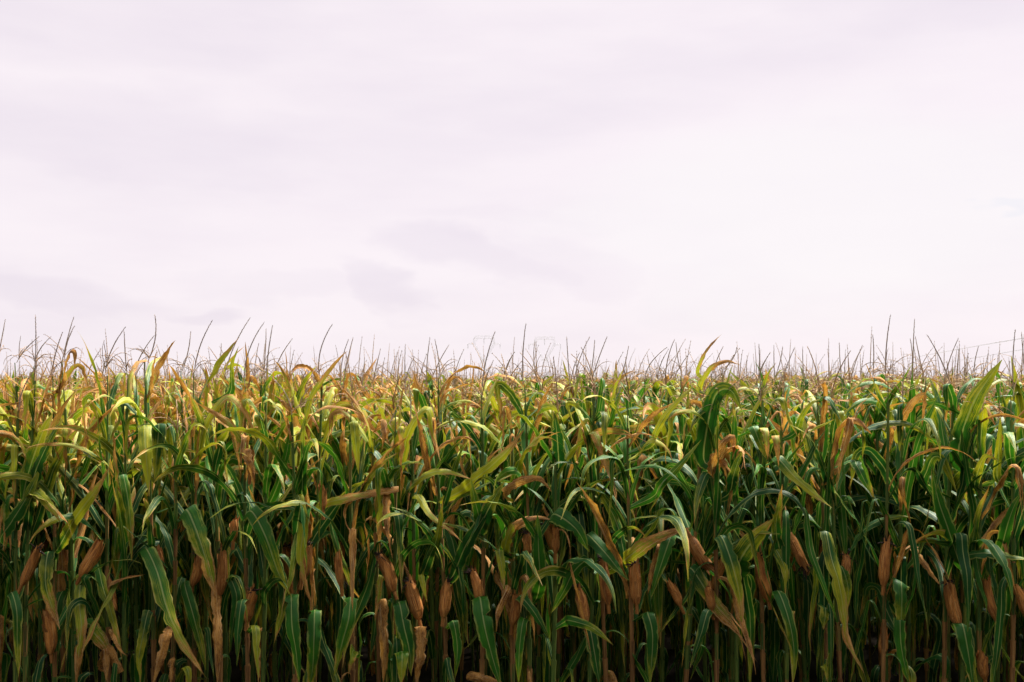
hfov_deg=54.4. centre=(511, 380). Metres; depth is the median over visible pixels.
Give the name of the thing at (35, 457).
corn plant
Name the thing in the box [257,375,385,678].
corn plant
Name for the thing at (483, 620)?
corn plant
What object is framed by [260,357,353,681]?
corn plant
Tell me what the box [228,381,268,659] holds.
corn plant
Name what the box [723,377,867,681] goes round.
corn plant
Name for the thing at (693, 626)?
corn plant
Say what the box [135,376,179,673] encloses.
corn plant
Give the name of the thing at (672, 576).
corn plant
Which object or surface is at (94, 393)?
corn plant
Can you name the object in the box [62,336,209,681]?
corn plant
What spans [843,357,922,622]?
corn plant
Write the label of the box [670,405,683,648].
corn plant
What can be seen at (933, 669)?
corn plant
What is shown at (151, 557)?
corn plant
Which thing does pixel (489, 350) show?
pylon
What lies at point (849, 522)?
corn plant
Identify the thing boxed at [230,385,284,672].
corn plant
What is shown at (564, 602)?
corn plant
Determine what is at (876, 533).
corn plant
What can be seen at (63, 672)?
corn plant
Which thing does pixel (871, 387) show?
corn plant
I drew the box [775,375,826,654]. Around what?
corn plant
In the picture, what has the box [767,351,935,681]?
corn plant
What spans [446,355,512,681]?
corn plant
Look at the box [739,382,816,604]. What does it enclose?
corn plant
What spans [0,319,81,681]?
corn plant
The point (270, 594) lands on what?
corn plant
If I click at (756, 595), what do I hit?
corn plant
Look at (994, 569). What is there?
corn plant
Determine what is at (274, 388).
corn plant
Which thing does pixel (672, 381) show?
corn plant
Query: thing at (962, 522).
corn plant
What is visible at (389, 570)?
corn plant
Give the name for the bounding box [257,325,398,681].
corn plant
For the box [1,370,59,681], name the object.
corn plant
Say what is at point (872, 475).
corn plant
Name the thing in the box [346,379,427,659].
corn plant
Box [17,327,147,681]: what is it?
corn plant
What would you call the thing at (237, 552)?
corn plant
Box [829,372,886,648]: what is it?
corn plant
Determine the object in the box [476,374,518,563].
corn plant
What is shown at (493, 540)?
corn plant
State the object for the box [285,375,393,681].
corn plant
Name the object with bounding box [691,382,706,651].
corn plant
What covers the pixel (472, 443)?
corn plant
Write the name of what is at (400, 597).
corn plant
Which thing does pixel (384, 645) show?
corn plant
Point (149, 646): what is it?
corn plant
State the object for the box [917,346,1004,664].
corn plant
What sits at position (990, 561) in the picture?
corn plant
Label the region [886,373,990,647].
corn plant
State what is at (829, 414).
corn plant
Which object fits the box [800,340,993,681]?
corn plant
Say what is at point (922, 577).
corn plant
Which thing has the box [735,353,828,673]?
corn plant
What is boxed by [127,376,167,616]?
corn plant
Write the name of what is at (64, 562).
corn plant
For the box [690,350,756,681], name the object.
corn plant
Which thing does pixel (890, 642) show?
corn plant
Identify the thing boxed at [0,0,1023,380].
sky
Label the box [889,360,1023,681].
corn plant
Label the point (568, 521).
corn plant
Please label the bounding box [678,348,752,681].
corn plant
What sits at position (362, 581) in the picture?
corn plant
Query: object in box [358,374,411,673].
corn plant
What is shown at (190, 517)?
corn plant
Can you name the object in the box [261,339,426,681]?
corn plant
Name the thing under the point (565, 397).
corn plant
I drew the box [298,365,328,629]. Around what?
corn plant
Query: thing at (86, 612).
corn plant
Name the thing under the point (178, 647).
corn plant
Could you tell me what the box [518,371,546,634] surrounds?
corn plant
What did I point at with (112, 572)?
corn plant
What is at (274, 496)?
corn plant
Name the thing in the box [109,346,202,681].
corn plant
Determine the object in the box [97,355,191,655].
corn plant
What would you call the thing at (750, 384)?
corn plant
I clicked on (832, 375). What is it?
corn plant
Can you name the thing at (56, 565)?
corn plant
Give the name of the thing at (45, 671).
corn plant
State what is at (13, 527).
corn plant
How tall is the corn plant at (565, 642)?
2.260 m
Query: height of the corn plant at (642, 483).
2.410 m
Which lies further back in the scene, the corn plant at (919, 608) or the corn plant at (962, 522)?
the corn plant at (919, 608)
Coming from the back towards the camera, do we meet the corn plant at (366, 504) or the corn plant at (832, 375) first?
the corn plant at (832, 375)
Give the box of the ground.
[3,601,1023,681]
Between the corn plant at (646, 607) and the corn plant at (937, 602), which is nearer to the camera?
the corn plant at (646, 607)
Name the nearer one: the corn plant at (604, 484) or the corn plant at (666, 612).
the corn plant at (604, 484)
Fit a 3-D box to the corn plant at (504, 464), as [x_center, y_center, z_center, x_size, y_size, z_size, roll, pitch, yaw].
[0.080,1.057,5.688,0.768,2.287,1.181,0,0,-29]
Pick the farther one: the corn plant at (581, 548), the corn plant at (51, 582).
the corn plant at (51, 582)
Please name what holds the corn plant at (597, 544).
on the ground
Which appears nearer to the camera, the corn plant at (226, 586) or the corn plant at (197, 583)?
the corn plant at (226, 586)
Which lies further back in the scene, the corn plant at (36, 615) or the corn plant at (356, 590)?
the corn plant at (36, 615)
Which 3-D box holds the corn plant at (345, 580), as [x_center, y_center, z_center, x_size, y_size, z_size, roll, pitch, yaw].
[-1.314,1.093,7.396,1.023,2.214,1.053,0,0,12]
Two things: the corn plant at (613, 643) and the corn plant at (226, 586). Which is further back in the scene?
the corn plant at (613, 643)
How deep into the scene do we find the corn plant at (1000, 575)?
5.65 m
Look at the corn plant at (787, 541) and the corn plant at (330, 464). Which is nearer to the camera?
the corn plant at (787, 541)
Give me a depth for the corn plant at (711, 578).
8.22 m
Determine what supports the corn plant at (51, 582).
on the ground
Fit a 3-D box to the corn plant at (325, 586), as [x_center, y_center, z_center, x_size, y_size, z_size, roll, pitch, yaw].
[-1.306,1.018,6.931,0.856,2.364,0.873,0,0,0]
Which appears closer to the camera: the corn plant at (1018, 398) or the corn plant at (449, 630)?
the corn plant at (1018, 398)
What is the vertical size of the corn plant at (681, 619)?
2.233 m
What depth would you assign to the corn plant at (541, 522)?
6.84 m
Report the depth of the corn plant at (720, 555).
8.17 m
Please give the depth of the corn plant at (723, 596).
6.36 m
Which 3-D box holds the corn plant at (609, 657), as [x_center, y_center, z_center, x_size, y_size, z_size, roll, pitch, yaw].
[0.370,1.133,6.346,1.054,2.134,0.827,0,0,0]
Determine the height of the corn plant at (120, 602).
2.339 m
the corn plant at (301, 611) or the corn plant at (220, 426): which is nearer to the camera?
the corn plant at (220, 426)
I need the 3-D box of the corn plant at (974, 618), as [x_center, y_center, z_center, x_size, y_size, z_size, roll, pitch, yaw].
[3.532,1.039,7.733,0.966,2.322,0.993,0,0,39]
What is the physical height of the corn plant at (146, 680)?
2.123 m
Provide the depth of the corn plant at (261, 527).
4.94 m
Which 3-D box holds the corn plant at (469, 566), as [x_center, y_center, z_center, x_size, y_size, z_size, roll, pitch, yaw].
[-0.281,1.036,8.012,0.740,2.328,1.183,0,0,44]
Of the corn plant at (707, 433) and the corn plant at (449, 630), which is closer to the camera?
the corn plant at (707, 433)
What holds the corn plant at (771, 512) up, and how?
on the ground
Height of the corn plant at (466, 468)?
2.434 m
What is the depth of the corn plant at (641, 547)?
4.95 m
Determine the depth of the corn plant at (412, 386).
7.45 m
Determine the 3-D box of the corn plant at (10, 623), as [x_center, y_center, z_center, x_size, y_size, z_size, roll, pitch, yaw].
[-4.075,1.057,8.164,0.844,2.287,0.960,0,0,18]
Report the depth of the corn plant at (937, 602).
8.09 m
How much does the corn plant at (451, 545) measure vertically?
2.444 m
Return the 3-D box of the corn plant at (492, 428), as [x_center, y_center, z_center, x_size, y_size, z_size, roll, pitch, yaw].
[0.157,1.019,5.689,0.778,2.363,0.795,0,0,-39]
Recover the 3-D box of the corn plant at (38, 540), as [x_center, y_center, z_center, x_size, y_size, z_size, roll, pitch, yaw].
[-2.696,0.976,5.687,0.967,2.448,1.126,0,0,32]
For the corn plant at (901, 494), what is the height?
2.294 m
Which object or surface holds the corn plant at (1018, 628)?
on the ground
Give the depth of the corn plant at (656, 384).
6.88 m
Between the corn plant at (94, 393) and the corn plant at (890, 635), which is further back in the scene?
the corn plant at (890, 635)
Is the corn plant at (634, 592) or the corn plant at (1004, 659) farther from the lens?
the corn plant at (1004, 659)
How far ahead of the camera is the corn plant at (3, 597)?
7.54 m
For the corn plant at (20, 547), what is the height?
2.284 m
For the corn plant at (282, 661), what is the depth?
6.85 m
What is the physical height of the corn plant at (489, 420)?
2.315 m
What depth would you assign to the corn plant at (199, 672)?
7.02 m
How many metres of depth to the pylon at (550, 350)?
1019.43 m
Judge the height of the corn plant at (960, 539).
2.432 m
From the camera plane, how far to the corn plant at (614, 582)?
8.14 m
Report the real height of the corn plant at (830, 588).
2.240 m
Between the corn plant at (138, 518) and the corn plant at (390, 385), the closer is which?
the corn plant at (138, 518)
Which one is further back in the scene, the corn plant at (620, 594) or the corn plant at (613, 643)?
the corn plant at (613, 643)
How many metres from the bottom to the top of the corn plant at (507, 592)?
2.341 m
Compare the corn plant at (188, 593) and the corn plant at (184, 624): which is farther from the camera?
the corn plant at (184, 624)
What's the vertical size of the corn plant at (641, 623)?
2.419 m
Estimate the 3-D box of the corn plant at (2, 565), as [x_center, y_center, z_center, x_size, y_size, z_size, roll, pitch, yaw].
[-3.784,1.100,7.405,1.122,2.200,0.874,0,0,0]
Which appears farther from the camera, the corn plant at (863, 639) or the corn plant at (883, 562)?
the corn plant at (863, 639)
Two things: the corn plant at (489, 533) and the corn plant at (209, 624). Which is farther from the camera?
the corn plant at (209, 624)
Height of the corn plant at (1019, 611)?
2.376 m
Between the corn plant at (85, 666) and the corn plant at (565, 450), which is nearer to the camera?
the corn plant at (565, 450)
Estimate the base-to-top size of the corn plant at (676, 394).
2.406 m
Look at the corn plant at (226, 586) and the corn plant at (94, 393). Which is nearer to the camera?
the corn plant at (226, 586)
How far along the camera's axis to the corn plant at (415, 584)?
4.93 m
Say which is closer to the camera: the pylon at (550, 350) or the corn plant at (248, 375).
the corn plant at (248, 375)
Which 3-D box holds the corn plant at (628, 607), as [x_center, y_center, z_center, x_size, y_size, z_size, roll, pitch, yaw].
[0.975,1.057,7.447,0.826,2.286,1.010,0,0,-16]
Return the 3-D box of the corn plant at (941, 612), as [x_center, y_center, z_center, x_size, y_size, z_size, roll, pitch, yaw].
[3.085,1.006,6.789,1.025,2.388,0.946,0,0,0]
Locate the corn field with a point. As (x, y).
(476, 379)
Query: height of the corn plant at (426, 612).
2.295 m
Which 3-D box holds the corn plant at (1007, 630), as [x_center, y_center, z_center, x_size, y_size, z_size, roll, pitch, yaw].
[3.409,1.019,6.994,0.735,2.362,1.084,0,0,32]
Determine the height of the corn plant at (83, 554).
2.336 m
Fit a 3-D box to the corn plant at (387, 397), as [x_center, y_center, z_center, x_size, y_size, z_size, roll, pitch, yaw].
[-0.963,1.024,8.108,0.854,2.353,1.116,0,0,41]
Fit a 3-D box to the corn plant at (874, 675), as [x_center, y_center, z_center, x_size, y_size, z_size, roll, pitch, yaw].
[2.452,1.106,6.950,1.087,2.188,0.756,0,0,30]
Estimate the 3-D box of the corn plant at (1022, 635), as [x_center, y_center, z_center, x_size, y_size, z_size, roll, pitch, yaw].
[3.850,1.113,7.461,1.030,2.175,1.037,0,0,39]
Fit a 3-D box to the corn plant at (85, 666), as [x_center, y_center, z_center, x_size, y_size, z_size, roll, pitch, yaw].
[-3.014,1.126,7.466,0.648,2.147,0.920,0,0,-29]
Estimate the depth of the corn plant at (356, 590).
6.22 m
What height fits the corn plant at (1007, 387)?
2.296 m
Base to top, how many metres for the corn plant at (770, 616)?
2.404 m
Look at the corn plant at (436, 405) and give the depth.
8.08 m
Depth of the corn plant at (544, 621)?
7.45 m
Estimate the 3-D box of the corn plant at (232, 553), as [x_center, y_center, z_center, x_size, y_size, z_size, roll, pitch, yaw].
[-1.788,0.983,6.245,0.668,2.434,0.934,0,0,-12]
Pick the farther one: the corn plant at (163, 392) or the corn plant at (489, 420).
the corn plant at (163, 392)
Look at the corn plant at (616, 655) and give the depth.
7.43 m
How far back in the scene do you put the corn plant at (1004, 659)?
6.28 m
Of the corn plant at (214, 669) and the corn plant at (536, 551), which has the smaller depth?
the corn plant at (536, 551)
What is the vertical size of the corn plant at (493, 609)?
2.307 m
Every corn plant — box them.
[0,314,108,681]
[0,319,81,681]
[0,326,136,681]
[0,332,110,681]
[0,336,111,681]
[0,338,98,681]
[0,361,74,681]
[0,364,49,616]
[0,380,18,642]
[0,384,9,652]
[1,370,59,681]
[1,371,25,650]
[1,388,56,664]
[1,390,6,578]
[2,359,140,675]
[2,371,146,675]
[5,317,163,681]
[5,368,48,681]
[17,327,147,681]
[18,353,180,681]
[18,391,38,633]
[22,332,205,681]
[22,349,172,681]
[23,379,106,681]
[32,375,90,651]
[35,373,105,681]
[38,356,87,673]
[46,384,115,664]
[52,362,143,518]
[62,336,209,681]
[70,379,90,673]
[76,369,127,650]
[78,315,211,681]
[78,358,177,681]
[79,365,156,652]
[80,390,132,672]
[84,331,257,681]
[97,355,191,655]
[103,397,228,681]
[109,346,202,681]
[116,368,190,672]
[118,321,252,681]
[119,363,285,681]
[126,391,183,681]
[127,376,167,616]
[132,384,216,666]
[133,334,339,681]
[133,361,193,659]
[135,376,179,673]
[139,379,184,648]
[141,363,219,630]
[152,323,322,681]
[153,372,214,681]
[165,347,279,679]
[165,348,256,681]
[166,318,282,681]
[178,344,258,662]
[178,375,202,648]
[179,348,259,681]
[179,378,229,654]
[187,375,230,674]
[187,378,258,650]
[196,325,317,681]
[200,377,319,681]
[202,352,363,681]
[215,343,322,681]
[225,384,360,681]
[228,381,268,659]
[229,380,271,636]
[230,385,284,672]
[231,338,348,681]
[237,378,302,681]
[253,353,408,681]
[255,339,467,681]
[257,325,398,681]
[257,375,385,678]
[259,350,329,681]
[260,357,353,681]
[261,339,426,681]
[266,373,292,651]
[276,360,324,673]
[282,349,436,681]
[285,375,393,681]
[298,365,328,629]
[299,360,385,681]
[305,385,395,674]
[308,383,403,681]
[317,358,376,681]
[323,383,335,651]
[327,395,371,645]
[329,388,422,681]
[342,372,469,681]
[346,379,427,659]
[352,358,414,681]
[352,361,390,675]
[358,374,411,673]
[361,356,451,681]
[363,363,426,675]
[364,347,476,681]
[364,380,511,681]
[365,351,430,650]
[366,354,452,625]
[367,341,492,681]
[369,345,500,681]
[374,362,407,596]
[376,368,472,681]
[376,377,436,624]
[376,394,523,681]
[383,339,523,681]
[388,331,550,681]
[407,379,543,676]
[411,382,491,675]
[423,349,516,681]
[423,360,549,675]
[433,354,577,681]
[433,368,496,672]
[436,366,475,642]
[442,367,576,681]
[446,341,618,681]
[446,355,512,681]
[446,361,559,681]
[447,325,620,681]
[447,386,487,649]
[448,362,517,681]
[449,366,517,672]
[459,353,619,681]
[459,357,654,681]
[460,352,554,681]
[463,338,654,681]
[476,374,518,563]
[484,353,546,676]
[508,337,663,681]
[514,340,679,681]
[515,381,594,625]
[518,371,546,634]
[518,399,633,669]
[519,337,656,681]
[520,349,681,681]
[520,374,580,651]
[532,352,642,657]
[539,372,578,673]
[545,375,591,631]
[546,354,688,681]
[546,361,654,681]
[549,365,700,681]
[550,384,713,681]
[575,352,663,671]
[578,371,627,681]
[592,346,666,681]
[602,352,666,681]
[604,373,644,670]
[606,347,693,650]
[607,357,657,681]
[610,339,771,681]
[611,391,651,647]
[623,349,694,681]
[626,337,776,681]
[628,369,694,656]
[628,374,678,650]
[633,344,746,681]
[634,382,807,681]
[635,352,696,681]
[637,372,679,630]
[638,368,801,681]
[646,374,805,681]
[647,375,795,681]
[651,366,853,681]
[657,347,778,681]
[664,377,708,662]
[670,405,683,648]
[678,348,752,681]
[683,372,755,672]
[689,347,748,681]
[689,369,724,643]
[690,348,831,681]
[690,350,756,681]
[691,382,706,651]
[694,360,757,681]
[699,363,925,681]
[699,379,741,668]
[711,379,800,639]
[713,350,828,681]
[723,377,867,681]
[728,352,828,681]
[729,346,829,669]
[729,348,864,681]
[730,366,838,681]
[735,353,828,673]
[739,347,828,681]
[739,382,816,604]
[742,347,875,681]
[745,379,780,649]
[754,374,798,666]
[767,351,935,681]
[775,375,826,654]
[788,376,846,602]
[789,344,891,628]
[789,386,856,672]
[790,345,924,681]
[792,314,979,681]
[794,354,841,681]
[794,382,851,603]
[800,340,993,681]
[807,364,912,681]
[807,373,842,672]
[808,339,1005,681]
[812,336,990,681]
[818,367,940,681]
[827,319,982,681]
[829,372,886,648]
[829,400,898,673]
[830,350,885,681]
[830,388,877,643]
[836,383,892,681]
[837,382,936,680]
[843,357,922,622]
[847,356,896,675]
[849,340,1019,681]
[860,376,929,648]
[869,335,1023,681]
[872,376,932,673]
[882,368,932,650]
[882,379,926,667]
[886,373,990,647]
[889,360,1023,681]
[890,367,994,671]
[901,374,1023,681]
[914,386,1023,681]
[915,369,968,670]
[916,378,953,649]
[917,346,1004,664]
[918,350,995,604]
[920,445,957,681]
[924,382,954,639]
[925,372,1023,681]
[927,354,1018,617]
[935,353,995,681]
[944,359,1023,680]
[957,364,996,649]
[963,332,1023,613]
[965,330,1023,681]
[987,376,1023,681]
[988,389,1023,674]
[993,365,1007,405]
[993,399,1023,668]
[995,361,1020,681]
[997,382,1023,476]
[1003,362,1022,651]
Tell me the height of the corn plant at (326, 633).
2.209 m
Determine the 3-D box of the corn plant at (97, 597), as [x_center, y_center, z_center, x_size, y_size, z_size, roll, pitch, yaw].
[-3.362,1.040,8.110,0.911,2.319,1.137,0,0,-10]
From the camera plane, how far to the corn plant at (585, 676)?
6.85 m
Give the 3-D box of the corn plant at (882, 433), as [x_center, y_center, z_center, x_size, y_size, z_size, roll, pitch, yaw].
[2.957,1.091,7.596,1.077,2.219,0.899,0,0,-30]
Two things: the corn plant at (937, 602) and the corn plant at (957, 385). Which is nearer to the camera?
the corn plant at (957, 385)
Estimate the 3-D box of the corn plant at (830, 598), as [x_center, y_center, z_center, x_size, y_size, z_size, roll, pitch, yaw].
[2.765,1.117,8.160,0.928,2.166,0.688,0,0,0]
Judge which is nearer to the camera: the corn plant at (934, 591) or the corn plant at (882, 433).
the corn plant at (934, 591)
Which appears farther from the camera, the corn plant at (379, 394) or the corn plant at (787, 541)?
the corn plant at (379, 394)
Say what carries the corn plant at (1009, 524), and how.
on the ground
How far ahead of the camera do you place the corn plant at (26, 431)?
5.62 m
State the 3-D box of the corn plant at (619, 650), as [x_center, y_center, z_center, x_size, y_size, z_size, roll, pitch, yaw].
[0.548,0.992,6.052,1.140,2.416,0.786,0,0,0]
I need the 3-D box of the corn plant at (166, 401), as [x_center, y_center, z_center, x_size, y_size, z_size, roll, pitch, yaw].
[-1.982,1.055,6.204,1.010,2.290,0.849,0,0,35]
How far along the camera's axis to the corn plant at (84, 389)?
6.19 m
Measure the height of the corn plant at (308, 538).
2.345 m
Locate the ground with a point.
(425, 674)
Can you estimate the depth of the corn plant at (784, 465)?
4.92 m
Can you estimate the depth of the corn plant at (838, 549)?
6.13 m
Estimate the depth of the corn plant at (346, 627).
4.90 m
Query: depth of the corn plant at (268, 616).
8.05 m
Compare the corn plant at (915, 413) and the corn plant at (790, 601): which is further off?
the corn plant at (790, 601)
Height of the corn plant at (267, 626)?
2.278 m
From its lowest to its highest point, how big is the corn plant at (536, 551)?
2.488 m
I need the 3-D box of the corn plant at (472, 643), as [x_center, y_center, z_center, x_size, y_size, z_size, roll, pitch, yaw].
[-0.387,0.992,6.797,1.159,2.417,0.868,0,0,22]
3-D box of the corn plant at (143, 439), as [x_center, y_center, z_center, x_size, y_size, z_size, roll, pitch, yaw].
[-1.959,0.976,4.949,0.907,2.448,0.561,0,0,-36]
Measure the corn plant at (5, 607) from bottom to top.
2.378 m
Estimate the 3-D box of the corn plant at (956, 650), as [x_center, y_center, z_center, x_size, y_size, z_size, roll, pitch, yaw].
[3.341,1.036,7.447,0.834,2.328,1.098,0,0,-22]
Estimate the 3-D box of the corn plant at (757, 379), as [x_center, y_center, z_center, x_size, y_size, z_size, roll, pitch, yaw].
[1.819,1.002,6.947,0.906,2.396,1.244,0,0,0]
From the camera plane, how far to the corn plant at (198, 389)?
8.09 m
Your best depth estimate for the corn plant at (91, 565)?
4.97 m
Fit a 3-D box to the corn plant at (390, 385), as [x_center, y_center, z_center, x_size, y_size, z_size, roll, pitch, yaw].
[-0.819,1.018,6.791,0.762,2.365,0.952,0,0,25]
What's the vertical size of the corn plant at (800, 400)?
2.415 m
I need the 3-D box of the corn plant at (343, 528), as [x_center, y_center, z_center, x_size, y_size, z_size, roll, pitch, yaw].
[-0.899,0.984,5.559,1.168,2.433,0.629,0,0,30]
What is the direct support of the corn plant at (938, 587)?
on the ground
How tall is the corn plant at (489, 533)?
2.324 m
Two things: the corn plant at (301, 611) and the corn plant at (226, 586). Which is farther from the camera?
the corn plant at (301, 611)
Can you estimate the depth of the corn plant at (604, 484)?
6.17 m
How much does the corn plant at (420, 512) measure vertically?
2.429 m
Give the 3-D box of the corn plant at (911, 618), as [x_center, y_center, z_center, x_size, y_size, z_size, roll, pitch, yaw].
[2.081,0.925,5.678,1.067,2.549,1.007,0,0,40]
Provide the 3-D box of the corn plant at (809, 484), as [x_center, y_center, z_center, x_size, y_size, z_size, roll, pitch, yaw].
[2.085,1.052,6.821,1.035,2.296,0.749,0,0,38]
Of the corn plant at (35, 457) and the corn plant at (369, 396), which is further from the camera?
the corn plant at (369, 396)
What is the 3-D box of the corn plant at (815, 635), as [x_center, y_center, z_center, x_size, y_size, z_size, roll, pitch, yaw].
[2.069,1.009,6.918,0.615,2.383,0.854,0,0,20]
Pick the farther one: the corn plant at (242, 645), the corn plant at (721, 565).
the corn plant at (242, 645)
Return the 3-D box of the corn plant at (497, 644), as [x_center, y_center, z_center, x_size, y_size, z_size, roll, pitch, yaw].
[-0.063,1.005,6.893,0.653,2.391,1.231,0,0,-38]
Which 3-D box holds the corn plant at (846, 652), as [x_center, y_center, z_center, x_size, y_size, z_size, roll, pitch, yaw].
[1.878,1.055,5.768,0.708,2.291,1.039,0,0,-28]
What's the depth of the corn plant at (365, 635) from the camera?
8.21 m
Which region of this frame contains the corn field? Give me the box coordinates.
[0,327,1023,681]
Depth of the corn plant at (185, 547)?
5.53 m
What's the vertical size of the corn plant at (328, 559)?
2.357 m
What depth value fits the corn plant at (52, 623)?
4.96 m
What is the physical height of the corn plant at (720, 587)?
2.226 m
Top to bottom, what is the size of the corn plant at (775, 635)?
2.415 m
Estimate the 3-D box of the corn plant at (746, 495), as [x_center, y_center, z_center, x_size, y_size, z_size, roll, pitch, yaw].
[1.724,0.988,6.306,1.150,2.423,0.731,0,0,35]
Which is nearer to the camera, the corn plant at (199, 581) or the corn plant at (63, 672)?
the corn plant at (63, 672)
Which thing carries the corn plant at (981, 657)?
on the ground
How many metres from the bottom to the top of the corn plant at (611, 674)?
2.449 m
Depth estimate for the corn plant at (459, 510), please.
6.20 m
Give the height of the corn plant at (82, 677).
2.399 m
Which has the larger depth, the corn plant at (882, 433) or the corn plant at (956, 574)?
the corn plant at (882, 433)
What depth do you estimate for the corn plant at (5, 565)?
6.86 m
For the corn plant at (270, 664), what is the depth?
6.92 m
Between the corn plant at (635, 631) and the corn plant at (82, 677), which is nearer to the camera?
the corn plant at (82, 677)
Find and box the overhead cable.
[822,338,1022,374]
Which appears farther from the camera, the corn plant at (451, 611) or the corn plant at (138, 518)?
the corn plant at (451, 611)
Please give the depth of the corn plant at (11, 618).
8.25 m
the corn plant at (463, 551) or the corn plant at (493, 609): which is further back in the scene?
the corn plant at (493, 609)
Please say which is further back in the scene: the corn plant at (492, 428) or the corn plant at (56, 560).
the corn plant at (56, 560)
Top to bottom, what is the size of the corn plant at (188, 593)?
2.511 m
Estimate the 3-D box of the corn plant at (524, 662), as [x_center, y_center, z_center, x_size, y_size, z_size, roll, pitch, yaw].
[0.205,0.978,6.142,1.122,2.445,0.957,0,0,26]
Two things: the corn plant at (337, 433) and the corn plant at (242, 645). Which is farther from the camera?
the corn plant at (242, 645)
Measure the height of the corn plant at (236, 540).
2.416 m
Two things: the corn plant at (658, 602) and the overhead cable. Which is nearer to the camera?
the corn plant at (658, 602)
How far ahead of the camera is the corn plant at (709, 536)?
5.59 m
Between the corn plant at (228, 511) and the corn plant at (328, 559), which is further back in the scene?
the corn plant at (328, 559)
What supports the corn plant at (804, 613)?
on the ground
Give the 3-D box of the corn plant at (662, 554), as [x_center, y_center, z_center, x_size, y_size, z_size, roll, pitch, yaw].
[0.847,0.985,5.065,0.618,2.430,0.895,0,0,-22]
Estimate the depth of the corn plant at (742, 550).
5.01 m
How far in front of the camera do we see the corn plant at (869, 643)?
7.41 m
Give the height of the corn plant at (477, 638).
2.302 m
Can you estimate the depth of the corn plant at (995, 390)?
8.04 m
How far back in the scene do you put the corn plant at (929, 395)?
6.88 m
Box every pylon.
[467,337,498,370]
[534,337,560,373]
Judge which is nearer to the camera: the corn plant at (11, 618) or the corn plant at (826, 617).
the corn plant at (826, 617)
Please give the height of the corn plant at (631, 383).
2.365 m
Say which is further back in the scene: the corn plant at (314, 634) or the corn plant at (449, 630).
the corn plant at (449, 630)
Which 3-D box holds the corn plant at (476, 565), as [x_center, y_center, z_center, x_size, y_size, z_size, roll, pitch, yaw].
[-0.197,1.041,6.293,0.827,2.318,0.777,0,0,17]

